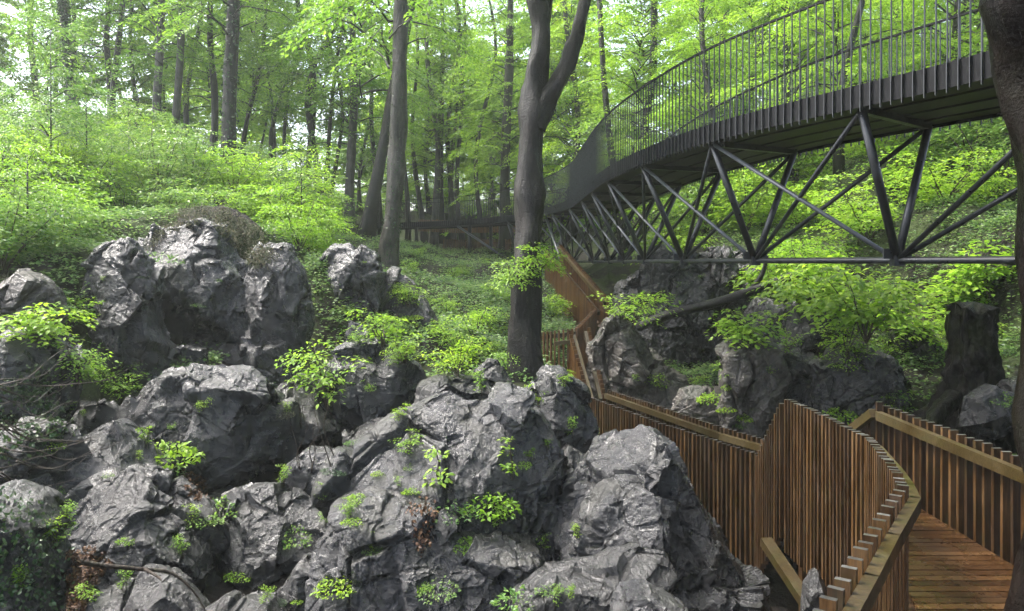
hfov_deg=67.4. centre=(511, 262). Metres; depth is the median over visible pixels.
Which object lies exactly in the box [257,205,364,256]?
shrub
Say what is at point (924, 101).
footbridge
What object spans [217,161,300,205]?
shrub
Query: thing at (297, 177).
young beech
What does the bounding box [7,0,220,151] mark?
beech tree
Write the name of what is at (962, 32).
beech tree
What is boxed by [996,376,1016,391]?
stone
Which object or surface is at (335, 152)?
beech tree
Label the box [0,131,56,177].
shrub
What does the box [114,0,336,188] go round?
beech tree
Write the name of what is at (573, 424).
seedling
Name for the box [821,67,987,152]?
shrub
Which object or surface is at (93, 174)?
shrub
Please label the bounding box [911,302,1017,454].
tree stump
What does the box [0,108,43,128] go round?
shrub
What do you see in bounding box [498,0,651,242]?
beech tree
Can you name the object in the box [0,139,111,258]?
young beech
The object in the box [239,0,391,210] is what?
beech tree
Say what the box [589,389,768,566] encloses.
boardwalk
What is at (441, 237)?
beech tree
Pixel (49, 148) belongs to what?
shrub
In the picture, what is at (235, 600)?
boulder
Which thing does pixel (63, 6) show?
beech tree
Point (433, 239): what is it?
beech tree
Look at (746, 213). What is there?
shrub
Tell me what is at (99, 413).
boulder
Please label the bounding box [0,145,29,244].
young beech
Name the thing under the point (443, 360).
young plant
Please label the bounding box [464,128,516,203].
beech tree
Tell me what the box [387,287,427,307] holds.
young plant
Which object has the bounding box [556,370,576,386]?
seedling
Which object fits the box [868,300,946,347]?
leafy bush
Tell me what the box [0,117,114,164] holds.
shrub
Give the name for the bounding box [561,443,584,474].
boulder
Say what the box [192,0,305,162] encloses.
beech tree
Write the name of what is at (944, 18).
beech tree
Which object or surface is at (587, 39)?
beech tree
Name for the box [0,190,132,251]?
shrub
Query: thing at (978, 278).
leafy bush
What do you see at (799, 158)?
shrub
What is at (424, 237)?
beech tree
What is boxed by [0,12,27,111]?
beech tree
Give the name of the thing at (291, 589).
boulder
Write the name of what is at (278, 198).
shrub
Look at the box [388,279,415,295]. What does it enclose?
young plant
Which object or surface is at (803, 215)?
shrub
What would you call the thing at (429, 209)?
beech tree
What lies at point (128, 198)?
shrub
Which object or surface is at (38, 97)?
shrub
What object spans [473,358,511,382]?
stone
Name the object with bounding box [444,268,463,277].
young plant
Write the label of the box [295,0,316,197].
beech tree
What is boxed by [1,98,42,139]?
young beech
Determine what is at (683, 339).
cliff rock
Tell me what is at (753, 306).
boulder
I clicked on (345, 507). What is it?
seedling
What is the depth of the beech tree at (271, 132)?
45.67 m
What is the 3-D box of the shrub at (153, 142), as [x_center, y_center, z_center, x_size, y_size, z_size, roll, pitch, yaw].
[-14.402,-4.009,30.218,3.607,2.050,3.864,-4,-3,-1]
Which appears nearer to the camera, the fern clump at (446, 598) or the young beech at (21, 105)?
the fern clump at (446, 598)
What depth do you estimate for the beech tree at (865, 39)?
51.14 m
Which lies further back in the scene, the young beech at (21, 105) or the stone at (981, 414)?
the young beech at (21, 105)
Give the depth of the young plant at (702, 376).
19.96 m
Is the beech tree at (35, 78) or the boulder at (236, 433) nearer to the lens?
the boulder at (236, 433)
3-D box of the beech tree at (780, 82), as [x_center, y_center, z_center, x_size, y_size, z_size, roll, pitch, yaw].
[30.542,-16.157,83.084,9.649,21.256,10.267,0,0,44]
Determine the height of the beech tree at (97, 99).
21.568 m
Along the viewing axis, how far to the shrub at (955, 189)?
20.70 m
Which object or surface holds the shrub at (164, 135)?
on the ground
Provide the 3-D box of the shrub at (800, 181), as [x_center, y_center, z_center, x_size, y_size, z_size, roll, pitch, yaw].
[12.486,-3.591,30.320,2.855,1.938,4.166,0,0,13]
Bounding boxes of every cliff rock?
[138,218,248,345]
[611,243,777,367]
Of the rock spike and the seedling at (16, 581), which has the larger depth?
the rock spike
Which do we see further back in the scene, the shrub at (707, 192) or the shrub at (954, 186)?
the shrub at (707, 192)
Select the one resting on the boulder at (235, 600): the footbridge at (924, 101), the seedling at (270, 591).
the seedling at (270, 591)
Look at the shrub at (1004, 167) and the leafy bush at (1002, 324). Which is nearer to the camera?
the leafy bush at (1002, 324)
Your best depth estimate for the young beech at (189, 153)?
27.03 m
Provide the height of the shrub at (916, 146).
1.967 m
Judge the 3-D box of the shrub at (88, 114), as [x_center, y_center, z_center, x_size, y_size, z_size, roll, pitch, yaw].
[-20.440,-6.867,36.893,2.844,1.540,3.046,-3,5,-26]
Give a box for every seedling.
[10,563,27,587]
[10,570,30,591]
[44,514,69,549]
[60,499,77,528]
[71,581,102,602]
[96,365,111,374]
[116,570,133,589]
[136,425,153,448]
[172,533,187,558]
[182,503,201,526]
[196,397,214,411]
[259,585,276,603]
[275,464,291,486]
[278,401,291,419]
[318,511,327,526]
[334,497,356,514]
[342,502,355,517]
[349,331,363,343]
[361,379,373,391]
[487,501,510,528]
[523,448,536,459]
[533,533,550,553]
[550,586,562,608]
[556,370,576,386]
[564,417,577,437]
[568,583,575,598]
[571,523,581,537]
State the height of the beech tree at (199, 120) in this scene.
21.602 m
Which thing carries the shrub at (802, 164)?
on the ground
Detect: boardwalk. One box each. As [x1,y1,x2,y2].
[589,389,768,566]
[760,399,1023,610]
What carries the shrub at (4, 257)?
on the ground
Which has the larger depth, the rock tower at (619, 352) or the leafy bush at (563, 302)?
the leafy bush at (563, 302)
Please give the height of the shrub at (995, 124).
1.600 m
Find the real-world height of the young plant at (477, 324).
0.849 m
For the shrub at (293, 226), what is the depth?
20.48 m
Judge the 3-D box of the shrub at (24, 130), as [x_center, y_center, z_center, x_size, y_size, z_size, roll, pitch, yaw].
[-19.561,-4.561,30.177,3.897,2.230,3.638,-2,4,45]
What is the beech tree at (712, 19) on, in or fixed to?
on the ground
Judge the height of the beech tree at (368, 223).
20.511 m
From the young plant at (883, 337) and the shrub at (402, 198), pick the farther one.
the shrub at (402, 198)
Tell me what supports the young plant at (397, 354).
on the boulder at (394, 384)
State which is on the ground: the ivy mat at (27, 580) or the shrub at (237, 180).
the shrub at (237, 180)
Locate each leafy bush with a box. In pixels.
[0,302,98,346]
[37,342,120,389]
[66,296,104,325]
[92,365,146,401]
[542,293,576,318]
[704,306,798,352]
[725,250,823,300]
[745,254,868,322]
[788,264,958,342]
[813,318,881,358]
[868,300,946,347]
[915,264,1010,312]
[937,238,1016,298]
[944,323,1008,345]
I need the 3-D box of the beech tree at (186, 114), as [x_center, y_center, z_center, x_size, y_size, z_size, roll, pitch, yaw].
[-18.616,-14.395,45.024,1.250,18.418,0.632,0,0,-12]
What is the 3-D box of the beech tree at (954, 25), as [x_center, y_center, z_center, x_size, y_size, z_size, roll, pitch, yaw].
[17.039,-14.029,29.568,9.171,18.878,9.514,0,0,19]
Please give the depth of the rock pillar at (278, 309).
16.09 m
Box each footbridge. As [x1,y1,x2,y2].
[330,0,1016,277]
[418,219,514,232]
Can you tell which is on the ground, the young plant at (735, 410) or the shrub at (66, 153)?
the shrub at (66, 153)
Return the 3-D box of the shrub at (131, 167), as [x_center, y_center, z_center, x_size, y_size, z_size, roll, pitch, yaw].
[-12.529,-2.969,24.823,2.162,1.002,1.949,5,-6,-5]
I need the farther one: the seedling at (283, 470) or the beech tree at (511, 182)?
the beech tree at (511, 182)
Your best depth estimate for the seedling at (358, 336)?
13.84 m
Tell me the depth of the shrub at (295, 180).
28.13 m
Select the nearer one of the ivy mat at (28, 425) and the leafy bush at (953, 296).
the ivy mat at (28, 425)
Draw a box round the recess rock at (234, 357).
[196,332,242,365]
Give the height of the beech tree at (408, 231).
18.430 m
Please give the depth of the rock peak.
11.39 m
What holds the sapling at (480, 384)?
on the boulder at (467, 429)
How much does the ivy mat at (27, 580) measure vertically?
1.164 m
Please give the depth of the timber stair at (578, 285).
27.29 m
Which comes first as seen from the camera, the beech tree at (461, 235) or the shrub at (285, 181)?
the shrub at (285, 181)
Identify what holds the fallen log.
on the ground
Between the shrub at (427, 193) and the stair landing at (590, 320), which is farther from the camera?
the shrub at (427, 193)
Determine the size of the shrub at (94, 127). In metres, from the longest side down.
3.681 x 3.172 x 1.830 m
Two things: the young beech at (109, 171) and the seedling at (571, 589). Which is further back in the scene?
the young beech at (109, 171)
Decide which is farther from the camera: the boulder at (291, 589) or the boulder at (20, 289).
the boulder at (20, 289)
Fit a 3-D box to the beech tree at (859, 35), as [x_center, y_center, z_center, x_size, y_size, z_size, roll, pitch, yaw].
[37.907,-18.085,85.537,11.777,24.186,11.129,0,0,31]
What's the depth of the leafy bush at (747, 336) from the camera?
15.68 m
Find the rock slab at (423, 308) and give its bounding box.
[379,266,438,330]
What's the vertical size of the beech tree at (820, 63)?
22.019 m
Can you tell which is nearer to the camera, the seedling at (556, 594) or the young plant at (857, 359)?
the seedling at (556, 594)
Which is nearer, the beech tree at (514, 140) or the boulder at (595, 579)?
the boulder at (595, 579)
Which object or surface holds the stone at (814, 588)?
on the ground
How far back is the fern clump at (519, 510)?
9.53 m
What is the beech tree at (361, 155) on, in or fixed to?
on the ground
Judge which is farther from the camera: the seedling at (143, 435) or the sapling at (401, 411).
the seedling at (143, 435)
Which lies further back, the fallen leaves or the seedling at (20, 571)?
the fallen leaves
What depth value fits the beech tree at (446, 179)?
70.07 m
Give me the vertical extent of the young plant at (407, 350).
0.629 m
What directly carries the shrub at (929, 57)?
on the ground
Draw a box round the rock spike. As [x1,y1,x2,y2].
[345,320,380,341]
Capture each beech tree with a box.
[0,0,54,103]
[0,0,98,112]
[0,0,191,130]
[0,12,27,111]
[0,21,18,113]
[5,0,121,122]
[5,0,172,107]
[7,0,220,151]
[18,0,106,125]
[50,0,58,102]
[56,0,260,144]
[94,0,279,140]
[111,0,283,161]
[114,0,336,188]
[128,1,138,133]
[137,0,240,150]
[143,70,206,140]
[163,0,329,174]
[167,0,328,162]
[168,65,210,151]
[183,1,203,144]
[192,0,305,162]
[207,0,346,175]
[217,67,281,169]
[237,10,336,177]
[237,73,282,174]
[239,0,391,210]
[253,0,458,239]
[260,0,504,268]
[261,2,275,157]
[265,0,444,237]
[278,0,644,382]
[280,0,432,212]
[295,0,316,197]
[320,39,423,209]
[326,32,343,216]
[328,97,382,207]
[354,71,434,210]
[355,0,499,243]
[356,1,464,208]
[360,0,499,214]
[368,2,382,235]
[382,0,500,243]
[383,77,459,210]
[404,51,410,242]
[405,0,522,248]
[408,20,498,194]
[424,0,440,248]
[432,64,514,211]
[436,0,589,251]
[440,0,619,238]
[444,0,545,213]
[445,0,466,244]
[460,49,525,214]
[460,53,517,198]
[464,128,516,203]
[473,1,496,249]
[489,0,635,154]
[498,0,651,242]
[514,1,617,172]
[543,0,723,255]
[556,0,728,239]
[567,53,637,159]
[608,29,670,153]
[609,0,711,144]
[627,0,777,239]
[646,0,858,176]
[655,0,775,122]
[670,3,780,120]
[690,0,888,187]
[694,0,957,180]
[696,0,872,88]
[720,0,883,90]
[764,0,873,102]
[765,29,814,100]
[801,0,939,81]
[814,0,979,72]
[827,0,876,83]
[827,0,987,126]
[827,0,989,153]
[862,0,978,77]
[876,0,984,57]
[945,0,985,53]
[978,0,1023,610]
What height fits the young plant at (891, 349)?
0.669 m
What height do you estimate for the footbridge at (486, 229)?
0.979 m
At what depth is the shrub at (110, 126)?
31.82 m
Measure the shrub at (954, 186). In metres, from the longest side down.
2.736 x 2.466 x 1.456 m
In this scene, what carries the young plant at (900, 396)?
on the undergrowth
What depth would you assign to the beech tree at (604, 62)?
33.89 m
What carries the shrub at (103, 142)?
on the ground
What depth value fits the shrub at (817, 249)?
20.98 m
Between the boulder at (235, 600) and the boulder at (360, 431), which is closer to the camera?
the boulder at (235, 600)
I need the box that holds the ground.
[0,90,1021,610]
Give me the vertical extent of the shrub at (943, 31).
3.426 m
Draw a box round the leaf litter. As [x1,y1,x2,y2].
[62,544,113,610]
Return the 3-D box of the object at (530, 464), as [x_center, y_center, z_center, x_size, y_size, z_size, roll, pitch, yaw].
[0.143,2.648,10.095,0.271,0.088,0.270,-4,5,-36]
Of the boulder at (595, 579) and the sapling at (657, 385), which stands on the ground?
the boulder at (595, 579)
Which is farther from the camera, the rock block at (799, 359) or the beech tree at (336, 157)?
the beech tree at (336, 157)
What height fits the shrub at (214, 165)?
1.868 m
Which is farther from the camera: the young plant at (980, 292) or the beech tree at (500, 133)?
the beech tree at (500, 133)
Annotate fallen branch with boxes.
[79,559,205,610]
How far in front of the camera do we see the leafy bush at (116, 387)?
13.82 m
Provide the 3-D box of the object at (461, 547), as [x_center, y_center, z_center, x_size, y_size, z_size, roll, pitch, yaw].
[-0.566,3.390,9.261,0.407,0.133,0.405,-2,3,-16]
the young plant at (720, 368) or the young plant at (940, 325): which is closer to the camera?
the young plant at (720, 368)
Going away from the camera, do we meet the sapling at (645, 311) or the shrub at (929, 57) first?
the sapling at (645, 311)
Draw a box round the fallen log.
[636,255,799,330]
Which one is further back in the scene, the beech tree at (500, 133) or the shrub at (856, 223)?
the beech tree at (500, 133)
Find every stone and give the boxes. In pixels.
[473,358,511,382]
[609,579,687,610]
[800,567,826,610]
[958,383,1013,439]
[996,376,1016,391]
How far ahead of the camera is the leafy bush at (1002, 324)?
16.69 m
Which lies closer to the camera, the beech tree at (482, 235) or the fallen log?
the fallen log
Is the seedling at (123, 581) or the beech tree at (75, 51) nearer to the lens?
the seedling at (123, 581)
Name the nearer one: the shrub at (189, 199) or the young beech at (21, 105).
the shrub at (189, 199)
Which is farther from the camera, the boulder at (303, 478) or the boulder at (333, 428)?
the boulder at (333, 428)
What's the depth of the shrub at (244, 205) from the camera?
23.05 m
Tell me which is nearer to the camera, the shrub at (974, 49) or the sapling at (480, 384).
the sapling at (480, 384)
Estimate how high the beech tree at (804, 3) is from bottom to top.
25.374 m
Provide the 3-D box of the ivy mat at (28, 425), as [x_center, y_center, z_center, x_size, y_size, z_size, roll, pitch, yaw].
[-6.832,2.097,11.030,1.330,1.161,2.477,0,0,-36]
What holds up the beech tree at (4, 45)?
on the ground
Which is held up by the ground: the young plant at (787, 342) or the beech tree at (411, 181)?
the beech tree at (411, 181)
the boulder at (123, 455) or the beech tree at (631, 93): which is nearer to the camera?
the boulder at (123, 455)
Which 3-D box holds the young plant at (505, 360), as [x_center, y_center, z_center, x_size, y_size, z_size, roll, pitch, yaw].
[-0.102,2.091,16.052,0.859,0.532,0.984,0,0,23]
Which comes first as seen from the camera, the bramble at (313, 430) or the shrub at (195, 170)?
the bramble at (313, 430)
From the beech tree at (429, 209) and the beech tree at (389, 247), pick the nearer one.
the beech tree at (389, 247)
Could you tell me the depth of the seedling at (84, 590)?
9.06 m
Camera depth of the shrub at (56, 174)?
21.20 m
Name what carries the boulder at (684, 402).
on the ground
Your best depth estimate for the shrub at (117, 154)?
22.85 m
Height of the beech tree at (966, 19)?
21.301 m
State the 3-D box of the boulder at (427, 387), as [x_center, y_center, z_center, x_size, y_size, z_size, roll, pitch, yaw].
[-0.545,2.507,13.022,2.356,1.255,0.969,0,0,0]
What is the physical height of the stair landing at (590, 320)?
2.582 m
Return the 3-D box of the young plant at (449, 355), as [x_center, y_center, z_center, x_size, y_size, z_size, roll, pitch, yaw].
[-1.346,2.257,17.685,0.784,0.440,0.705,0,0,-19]
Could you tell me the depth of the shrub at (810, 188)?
29.57 m
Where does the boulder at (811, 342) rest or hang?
on the ground
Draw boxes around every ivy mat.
[0,364,78,465]
[0,483,74,610]
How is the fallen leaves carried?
on the boulder at (218, 494)
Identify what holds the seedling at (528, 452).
on the boulder at (467, 429)
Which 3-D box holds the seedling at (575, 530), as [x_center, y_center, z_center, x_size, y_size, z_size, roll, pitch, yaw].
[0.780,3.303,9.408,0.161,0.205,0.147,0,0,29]
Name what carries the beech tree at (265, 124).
on the ground
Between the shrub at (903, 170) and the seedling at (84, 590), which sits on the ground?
the shrub at (903, 170)
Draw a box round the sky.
[0,0,961,211]
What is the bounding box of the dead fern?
[405,496,438,556]
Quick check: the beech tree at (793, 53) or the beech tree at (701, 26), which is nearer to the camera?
the beech tree at (701, 26)
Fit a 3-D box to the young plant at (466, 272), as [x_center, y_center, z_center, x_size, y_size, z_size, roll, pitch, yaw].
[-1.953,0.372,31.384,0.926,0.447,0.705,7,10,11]
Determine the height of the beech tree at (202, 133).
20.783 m
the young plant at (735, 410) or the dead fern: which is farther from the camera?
the young plant at (735, 410)
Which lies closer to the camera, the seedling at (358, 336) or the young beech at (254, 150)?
the seedling at (358, 336)
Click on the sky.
(3, 7)
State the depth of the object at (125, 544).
9.53 m
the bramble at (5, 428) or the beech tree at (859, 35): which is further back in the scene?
the beech tree at (859, 35)
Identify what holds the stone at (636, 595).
on the ground
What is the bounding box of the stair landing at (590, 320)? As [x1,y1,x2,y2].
[541,309,596,370]
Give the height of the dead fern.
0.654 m
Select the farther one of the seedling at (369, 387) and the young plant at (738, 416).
the young plant at (738, 416)
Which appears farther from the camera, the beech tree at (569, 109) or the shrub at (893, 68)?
the beech tree at (569, 109)
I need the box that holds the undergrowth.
[0,87,1021,454]
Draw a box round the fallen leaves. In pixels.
[174,465,211,500]
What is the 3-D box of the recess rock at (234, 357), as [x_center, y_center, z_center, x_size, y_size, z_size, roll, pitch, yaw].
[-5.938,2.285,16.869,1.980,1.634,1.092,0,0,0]
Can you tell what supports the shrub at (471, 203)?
on the ground
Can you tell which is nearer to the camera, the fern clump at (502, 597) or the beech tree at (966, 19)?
the fern clump at (502, 597)
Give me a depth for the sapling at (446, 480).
9.48 m
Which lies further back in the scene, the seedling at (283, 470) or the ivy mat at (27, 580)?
the seedling at (283, 470)
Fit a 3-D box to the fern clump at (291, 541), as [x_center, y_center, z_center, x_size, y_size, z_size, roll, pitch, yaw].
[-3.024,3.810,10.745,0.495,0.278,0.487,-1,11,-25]
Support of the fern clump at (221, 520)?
on the boulder at (143, 508)
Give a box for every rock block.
[176,342,208,364]
[778,340,819,407]
[808,339,910,425]
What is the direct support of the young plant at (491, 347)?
on the ground
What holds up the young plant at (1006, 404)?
on the stone at (981, 414)
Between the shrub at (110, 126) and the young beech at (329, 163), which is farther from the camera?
the shrub at (110, 126)
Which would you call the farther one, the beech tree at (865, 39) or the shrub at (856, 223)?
the beech tree at (865, 39)
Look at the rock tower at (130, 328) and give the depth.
14.44 m
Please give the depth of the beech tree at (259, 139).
110.09 m
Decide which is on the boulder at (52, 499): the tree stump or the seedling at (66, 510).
the seedling at (66, 510)
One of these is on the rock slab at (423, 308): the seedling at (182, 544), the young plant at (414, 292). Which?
the young plant at (414, 292)
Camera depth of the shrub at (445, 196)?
60.96 m
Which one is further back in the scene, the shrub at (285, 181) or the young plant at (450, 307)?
the shrub at (285, 181)
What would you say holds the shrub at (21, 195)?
on the ground
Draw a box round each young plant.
[379,341,420,365]
[385,332,424,363]
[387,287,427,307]
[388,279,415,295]
[400,259,420,272]
[404,287,421,299]
[407,246,426,257]
[416,336,492,375]
[423,320,447,336]
[425,324,485,352]
[431,298,462,314]
[440,352,467,368]
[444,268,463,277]
[446,307,501,336]
[447,339,479,359]
[453,265,473,276]
[464,304,508,329]
[479,341,503,355]
[480,284,510,301]
[490,350,519,370]
[688,375,710,383]
[710,362,728,384]
[715,407,737,412]
[735,413,753,422]
[776,328,803,355]
[813,343,876,376]
[871,332,915,355]
[872,391,920,411]
[877,332,894,342]
[884,390,907,400]
[924,314,945,337]
[968,289,991,296]
[990,391,1013,407]
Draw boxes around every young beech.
[0,11,109,174]
[0,133,73,217]
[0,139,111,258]
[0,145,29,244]
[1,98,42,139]
[42,76,130,169]
[70,154,147,211]
[89,98,160,173]
[99,62,187,145]
[110,104,201,188]
[155,130,214,188]
[229,141,280,197]
[241,143,361,236]
[250,151,325,224]
[274,164,314,211]
[283,147,357,230]
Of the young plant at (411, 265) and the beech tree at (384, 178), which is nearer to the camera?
the young plant at (411, 265)
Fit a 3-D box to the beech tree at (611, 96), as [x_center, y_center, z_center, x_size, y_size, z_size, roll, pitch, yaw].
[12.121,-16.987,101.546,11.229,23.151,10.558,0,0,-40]
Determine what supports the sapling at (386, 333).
on the boulder at (394, 384)
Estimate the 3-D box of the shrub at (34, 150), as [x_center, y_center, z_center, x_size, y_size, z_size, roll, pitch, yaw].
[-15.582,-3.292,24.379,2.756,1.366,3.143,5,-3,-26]
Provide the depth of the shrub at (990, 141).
23.95 m
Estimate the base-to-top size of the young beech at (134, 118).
3.541 m
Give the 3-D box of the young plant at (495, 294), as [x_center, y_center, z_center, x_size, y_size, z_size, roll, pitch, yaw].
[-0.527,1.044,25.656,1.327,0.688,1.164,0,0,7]
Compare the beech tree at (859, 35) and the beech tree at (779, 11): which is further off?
the beech tree at (859, 35)
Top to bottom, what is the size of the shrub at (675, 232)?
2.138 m
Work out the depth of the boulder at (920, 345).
16.71 m
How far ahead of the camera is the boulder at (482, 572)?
9.04 m
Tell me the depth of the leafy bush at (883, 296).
14.63 m
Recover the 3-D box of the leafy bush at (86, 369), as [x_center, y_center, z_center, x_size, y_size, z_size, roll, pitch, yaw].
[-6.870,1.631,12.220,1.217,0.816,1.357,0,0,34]
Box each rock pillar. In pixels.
[239,242,314,387]
[319,242,386,320]
[714,333,790,438]
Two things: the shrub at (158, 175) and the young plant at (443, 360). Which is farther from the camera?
the shrub at (158, 175)
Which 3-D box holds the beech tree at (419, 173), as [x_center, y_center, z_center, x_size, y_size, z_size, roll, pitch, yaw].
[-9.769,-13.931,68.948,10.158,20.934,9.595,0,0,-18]
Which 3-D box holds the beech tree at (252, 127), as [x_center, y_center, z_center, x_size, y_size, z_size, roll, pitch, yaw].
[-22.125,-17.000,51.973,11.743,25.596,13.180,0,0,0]
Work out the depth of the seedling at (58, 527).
7.04 m
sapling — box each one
[274,339,372,409]
[340,308,417,347]
[388,428,423,453]
[391,403,411,420]
[422,446,454,492]
[472,370,484,396]
[496,436,517,479]
[524,381,547,407]
[587,291,682,329]
[644,373,672,392]
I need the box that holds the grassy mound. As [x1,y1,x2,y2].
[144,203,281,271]
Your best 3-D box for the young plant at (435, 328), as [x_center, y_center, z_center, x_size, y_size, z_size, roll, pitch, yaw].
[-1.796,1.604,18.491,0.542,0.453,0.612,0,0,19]
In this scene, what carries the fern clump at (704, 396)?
on the boulder at (684, 402)
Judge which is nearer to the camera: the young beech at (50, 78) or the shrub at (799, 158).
the young beech at (50, 78)
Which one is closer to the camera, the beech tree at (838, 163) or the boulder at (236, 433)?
the boulder at (236, 433)
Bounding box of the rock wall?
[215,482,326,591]
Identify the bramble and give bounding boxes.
[0,327,137,489]
[285,358,333,471]
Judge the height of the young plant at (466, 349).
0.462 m
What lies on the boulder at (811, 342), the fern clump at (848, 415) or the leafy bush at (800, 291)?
the leafy bush at (800, 291)
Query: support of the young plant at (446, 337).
on the ground
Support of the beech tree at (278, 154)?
on the ground
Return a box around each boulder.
[0,268,69,332]
[0,326,87,424]
[0,416,91,494]
[0,479,76,610]
[64,418,173,485]
[64,463,230,594]
[69,398,119,435]
[78,563,209,610]
[116,363,300,492]
[196,485,236,508]
[202,589,287,610]
[276,373,350,453]
[276,553,311,610]
[279,445,333,496]
[304,486,546,610]
[311,381,568,561]
[323,338,427,430]
[341,417,383,448]
[414,373,495,402]
[509,541,677,610]
[551,424,771,610]
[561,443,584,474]
[671,385,719,424]
[739,296,784,343]
[780,289,852,356]
[881,322,943,363]
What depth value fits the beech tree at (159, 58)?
36.02 m
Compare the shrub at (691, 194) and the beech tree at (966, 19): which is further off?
the beech tree at (966, 19)
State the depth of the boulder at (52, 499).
6.87 m
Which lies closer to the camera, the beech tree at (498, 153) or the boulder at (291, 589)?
the boulder at (291, 589)
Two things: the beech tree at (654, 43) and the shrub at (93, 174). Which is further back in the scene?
the beech tree at (654, 43)
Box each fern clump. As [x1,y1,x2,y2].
[147,251,184,263]
[154,440,205,468]
[170,453,187,475]
[187,516,226,529]
[211,495,239,522]
[281,525,312,549]
[309,576,353,599]
[416,575,460,604]
[429,498,479,524]
[459,492,521,521]
[490,584,532,610]
[696,390,721,405]
[822,406,857,423]
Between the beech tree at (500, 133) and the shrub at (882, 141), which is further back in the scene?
the beech tree at (500, 133)
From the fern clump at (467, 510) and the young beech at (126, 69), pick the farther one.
the young beech at (126, 69)
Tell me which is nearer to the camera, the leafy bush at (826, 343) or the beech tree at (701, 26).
the leafy bush at (826, 343)
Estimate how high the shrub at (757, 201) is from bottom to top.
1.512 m
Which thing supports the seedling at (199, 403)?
on the boulder at (236, 433)
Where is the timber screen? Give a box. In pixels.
[443,239,511,251]
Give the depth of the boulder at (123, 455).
11.07 m
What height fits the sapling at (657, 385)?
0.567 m
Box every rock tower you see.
[80,237,187,385]
[584,310,691,408]
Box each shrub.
[0,100,27,125]
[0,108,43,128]
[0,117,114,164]
[0,118,66,143]
[0,125,100,172]
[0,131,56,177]
[0,138,69,163]
[0,151,155,225]
[0,155,100,199]
[0,163,50,230]
[0,183,57,229]
[0,190,113,278]
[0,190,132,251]
[0,191,40,241]
[1,168,118,236]
[7,131,120,164]
[11,113,116,153]
[20,93,76,118]
[22,102,92,131]
[52,104,111,131]
[53,113,127,149]
[55,143,155,187]
[57,170,185,216]
[69,128,144,155]
[85,122,221,189]
[87,152,216,208]
[93,109,117,128]
[94,154,150,182]
[97,128,186,176]
[98,109,178,157]
[118,132,246,189]
[133,118,217,158]
[136,117,197,151]
[141,178,247,213]
[146,158,228,189]
[149,183,269,214]
[171,134,274,189]
[172,153,239,177]
[185,140,283,199]
[201,182,282,225]
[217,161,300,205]
[229,184,320,229]
[236,167,343,233]
[249,188,348,250]
[251,171,367,232]
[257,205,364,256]
[259,172,323,217]
[343,189,385,209]
[354,191,383,210]
[358,197,402,218]
[381,194,416,208]
[410,182,460,208]
[422,184,468,208]
[427,181,473,215]
[432,185,485,214]
[541,222,565,236]
[617,224,751,265]
[637,199,701,244]
[648,169,791,237]
[649,219,702,249]
[656,181,700,206]
[683,185,746,211]
[690,166,801,230]
[696,190,784,232]
[722,187,786,221]
[733,109,847,176]
[736,157,803,191]
[746,235,857,296]
[751,236,847,277]
[756,180,824,210]
[760,150,821,177]
[763,186,819,222]
[766,181,835,229]
[788,172,942,244]
[790,150,847,191]
[793,187,871,226]
[796,79,836,96]
[802,65,875,95]
[803,135,895,161]
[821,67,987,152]
[825,132,933,160]
[844,136,950,194]
[855,16,975,75]
[857,36,943,77]
[865,118,996,158]
[876,35,984,71]
[881,120,986,153]
[882,145,1016,208]
[887,118,1017,200]
[888,117,1010,170]
[905,168,1015,206]
[907,40,984,68]
[953,41,988,59]
[967,117,1007,138]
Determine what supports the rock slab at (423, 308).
on the ground
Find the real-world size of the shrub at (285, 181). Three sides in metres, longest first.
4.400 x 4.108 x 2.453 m
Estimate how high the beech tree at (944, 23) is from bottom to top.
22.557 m
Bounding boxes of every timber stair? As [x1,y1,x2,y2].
[545,245,608,326]
[568,327,605,401]
[756,402,883,572]
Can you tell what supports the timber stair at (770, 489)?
on the ground
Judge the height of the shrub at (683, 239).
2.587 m
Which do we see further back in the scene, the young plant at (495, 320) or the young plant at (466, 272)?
the young plant at (466, 272)
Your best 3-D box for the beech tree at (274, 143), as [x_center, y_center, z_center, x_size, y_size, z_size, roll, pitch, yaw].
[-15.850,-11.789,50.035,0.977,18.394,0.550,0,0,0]
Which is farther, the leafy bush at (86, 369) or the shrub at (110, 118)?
the shrub at (110, 118)
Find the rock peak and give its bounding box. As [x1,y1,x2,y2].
[525,364,598,452]

